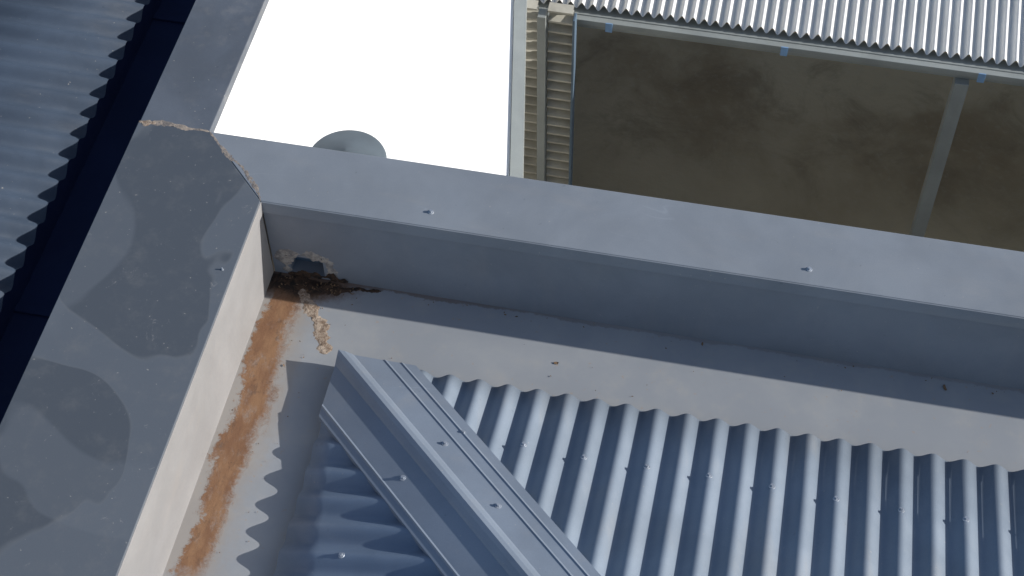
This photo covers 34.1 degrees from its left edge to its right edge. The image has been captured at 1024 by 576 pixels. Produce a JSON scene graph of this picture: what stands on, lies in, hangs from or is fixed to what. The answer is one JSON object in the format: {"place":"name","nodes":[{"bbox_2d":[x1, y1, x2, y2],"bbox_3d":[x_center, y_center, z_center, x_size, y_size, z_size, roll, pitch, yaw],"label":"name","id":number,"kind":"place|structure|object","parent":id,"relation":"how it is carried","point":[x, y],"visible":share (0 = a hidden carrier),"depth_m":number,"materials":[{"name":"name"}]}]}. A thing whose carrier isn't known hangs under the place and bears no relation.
{"place":"outdoors","nodes":[
{"label":"outdoors","id":0,"kind":"place"},
{"bbox_2d":[0,0,195,422],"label":"gutter floor","id":1,"kind":"structure","parent":0,"point":[44,287],"depth_m":5.05,"materials":[{"name":"paint"}]},
{"bbox_2d":[14,303,52,317],"bbox_3d":[-1.288,0.077,4.780,0.280,0.008,0.030,9,53,7],"label":"gutter joint","id":2,"kind":"object","parent":1,"relation":"on","point":[29,309],"visible":0.45,"depth_m":4.79,"materials":[{"name":"paint"}]},
{"bbox_2d":[153,12,187,23],"bbox_3d":[-1.044,-0.878,5.500,0.280,0.008,0.030,9,53,7],"label":"gutter joint","id":3,"kind":"object","parent":1,"relation":"on","point":[166,17],"visible":0.45,"depth_m":5.51,"materials":[{"name":"paint"}]},
{"bbox_2d":[265,0,513,175],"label":"white metal roof","id":4,"kind":"structure","parent":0,"point":[425,81],"depth_m":5.68,"materials":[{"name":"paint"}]},
{"bbox_2d":[313,130,386,157],"bbox_3d":[-0.510,-0.304,5.291,0.248,0.406,0.248,9,53,7],"label":"roof vent","id":5,"kind":"object","parent":4,"relation":"on","point":[357,142],"visible":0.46,"depth_m":5.18,"materials":[{"name":"metal"}]},
{"bbox_2d":[510,0,526,177],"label":"barge flashing","id":6,"kind":"object","parent":4,"relation":"attached to","point":[518,99],"visible":0.48,"depth_m":5.87,"materials":[{"name":"grey metal"}]},
{"bbox_2d":[546,0,1023,251],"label":"ground","id":7,"kind":"structure","parent":0,"point":[821,140],"depth_m":10.36,"materials":[{"name":"brown soil"}]},
{"bbox_2d":[0,0,161,340],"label":"corrugated metal roof","id":8,"kind":"structure","parent":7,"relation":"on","point":[35,250],"depth_m":5.06,"materials":[{"name":"paint"}]},
{"bbox_2d":[0,0,149,312],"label":"roof sheet","id":9,"kind":"object","parent":8,"relation":"on","point":[59,59],"visible":1,"depth_m":4.97,"materials":[{"name":"paint"}]},
{"bbox_2d":[125,214,273,575],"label":"parapet wall","id":10,"kind":"structure","parent":7,"relation":"on","point":[162,525],"depth_m":4.40,"materials":[{"name":"paint"}]},
{"bbox_2d":[0,122,259,575],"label":"coping","id":11,"kind":"object","parent":10,"relation":"on","point":[88,422],"visible":1,"depth_m":4.28,"materials":[{"name":"paint"}]},
{"bbox_2d":[139,120,155,125],"bbox_3d":[-1.041,-0.471,4.769,0.048,0.003,0.025,-9,53,-6],"label":"corner sealant","id":12,"kind":"object","parent":11,"relation":"on","point":[146,122],"visible":1,"depth_m":4.77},
{"bbox_2d":[139,120,208,131],"bbox_3d":[-0.963,-0.463,4.763,0.211,0.002,0.031,9,53,7],"label":"joint sealant","id":13,"kind":"object","parent":11,"relation":"on","point":[163,123],"visible":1,"depth_m":4.76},
{"bbox_2d":[117,202,262,575],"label":"coping lip","id":14,"kind":"object","parent":11,"relation":"attached to","point":[123,568],"visible":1,"depth_m":4.22,"materials":[{"name":"grey metal"}]},
{"bbox_2d":[163,270,1023,575],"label":"box gutter","id":15,"kind":"object","parent":10,"relation":"attached to","point":[239,514],"visible":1,"depth_m":4.60,"materials":[{"name":"grey metal"}]},
{"bbox_2d":[273,422,441,575],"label":"roof sheet","id":16,"kind":"object","parent":15,"relation":"on","point":[342,505],"visible":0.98,"depth_m":4.25,"materials":[{"name":"paint"}]},
{"bbox_2d":[338,552,344,557],"bbox_3d":[-0.428,0.668,4.185,0.017,0.011,0.018,9,53,7],"label":"roof screw","id":17,"kind":"object","parent":16,"relation":"on","point":[341,554],"visible":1,"depth_m":4.18,"materials":[{"name":"metal"}]},
{"bbox_2d":[319,350,600,575],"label":"hip capping","id":18,"kind":"object","parent":16,"relation":"on","point":[387,424],"visible":1,"depth_m":4.27,"materials":[{"name":"paint"}]},
{"bbox_2d":[400,475,405,480],"bbox_3d":[-0.280,0.485,4.281,0.017,0.010,0.017,9,53,7],"label":"capping screw","id":19,"kind":"object","parent":18,"relation":"on","point":[402,477],"visible":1,"depth_m":4.28,"materials":[{"name":"metal"}]},
{"bbox_2d":[495,503,501,508],"bbox_3d":[-0.035,0.544,4.178,0.018,0.010,0.018,9,53,7],"label":"capping screw","id":20,"kind":"object","parent":18,"relation":"on","point":[498,505],"visible":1,"depth_m":4.18,"materials":[{"name":"metal"}]},
{"bbox_2d":[420,370,1023,575],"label":"roof sheet","id":21,"kind":"object","parent":15,"relation":"on","point":[610,505],"visible":0.94,"depth_m":4.27,"materials":[{"name":"paint"}]},
{"bbox_2d":[898,507,904,512],"bbox_3d":[0.986,0.561,4.228,0.018,0.011,0.017,9,53,7],"label":"roof screw","id":22,"kind":"object","parent":21,"relation":"on","point":[901,509],"visible":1,"depth_m":4.22,"materials":[{"name":"metal"}]},
{"bbox_2d":[963,516,969,521],"bbox_3d":[1.145,0.583,4.211,0.018,0.011,0.017,9,53,7],"label":"roof screw","id":23,"kind":"object","parent":21,"relation":"on","point":[965,518],"visible":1,"depth_m":4.21,"materials":[{"name":"metal"}]},
{"bbox_2d":[524,0,576,184],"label":"corrugated fence","id":24,"kind":"object","parent":7,"relation":"on","point":[561,29],"visible":0.3,"depth_m":7.41,"materials":[{"name":"metal"}]},
{"bbox_2d":[263,212,1023,389],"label":"parapet wall","id":25,"kind":"structure","parent":7,"relation":"on","point":[960,349],"depth_m":4.60,"materials":[{"name":"paint"}]},
{"bbox_2d":[274,249,337,277],"bbox_3d":[-0.593,-0.073,4.786,0.195,0.118,0.003,9,53,7],"label":"overflow sealant","id":26,"kind":"object","parent":25,"relation":"attached to","point":[286,257],"visible":1,"depth_m":4.77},
{"bbox_2d":[211,132,1023,317],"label":"coping","id":27,"kind":"object","parent":25,"relation":"on","point":[886,264],"visible":1,"depth_m":4.52,"materials":[{"name":"paint"}]},
{"bbox_2d":[209,131,260,200],"bbox_3d":[-0.770,-0.346,4.672,0.030,0.002,0.309,-30,58,-20],"label":"mitre sealant","id":28,"kind":"object","parent":27,"relation":"on","point":[253,184],"visible":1,"depth_m":4.67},
{"bbox_2d":[261,201,1023,328],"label":"coping lip","id":29,"kind":"object","parent":27,"relation":"attached to","point":[690,272],"visible":1,"depth_m":4.47,"materials":[{"name":"grey metal"}]},
{"bbox_2d":[538,0,1023,236],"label":"carport","id":30,"kind":"object","parent":7,"relation":"on","point":[987,30],"visible":0.84,"depth_m":7.08,"materials":[{"name":"grey metal"}]},
{"bbox_3d":[-0.417,-1.237,7.998,0.199,4.166,5.309,9,53,7],"label":"wall body","id":31,"kind":"object","parent":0,"visible":0},
{"bbox_2d":[141,0,268,131],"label":"coping","id":32,"kind":"object","parent":31,"relation":"on","point":[197,80],"visible":1,"depth_m":4.92,"materials":[{"name":"paint"}]},
{"bbox_2d":[214,0,319,139],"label":"upstand flashing","id":33,"kind":"object","parent":31,"relation":"attached to","point":[255,95],"visible":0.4,"depth_m":5.21,"materials":[{"name":"white paint"}]}
]}

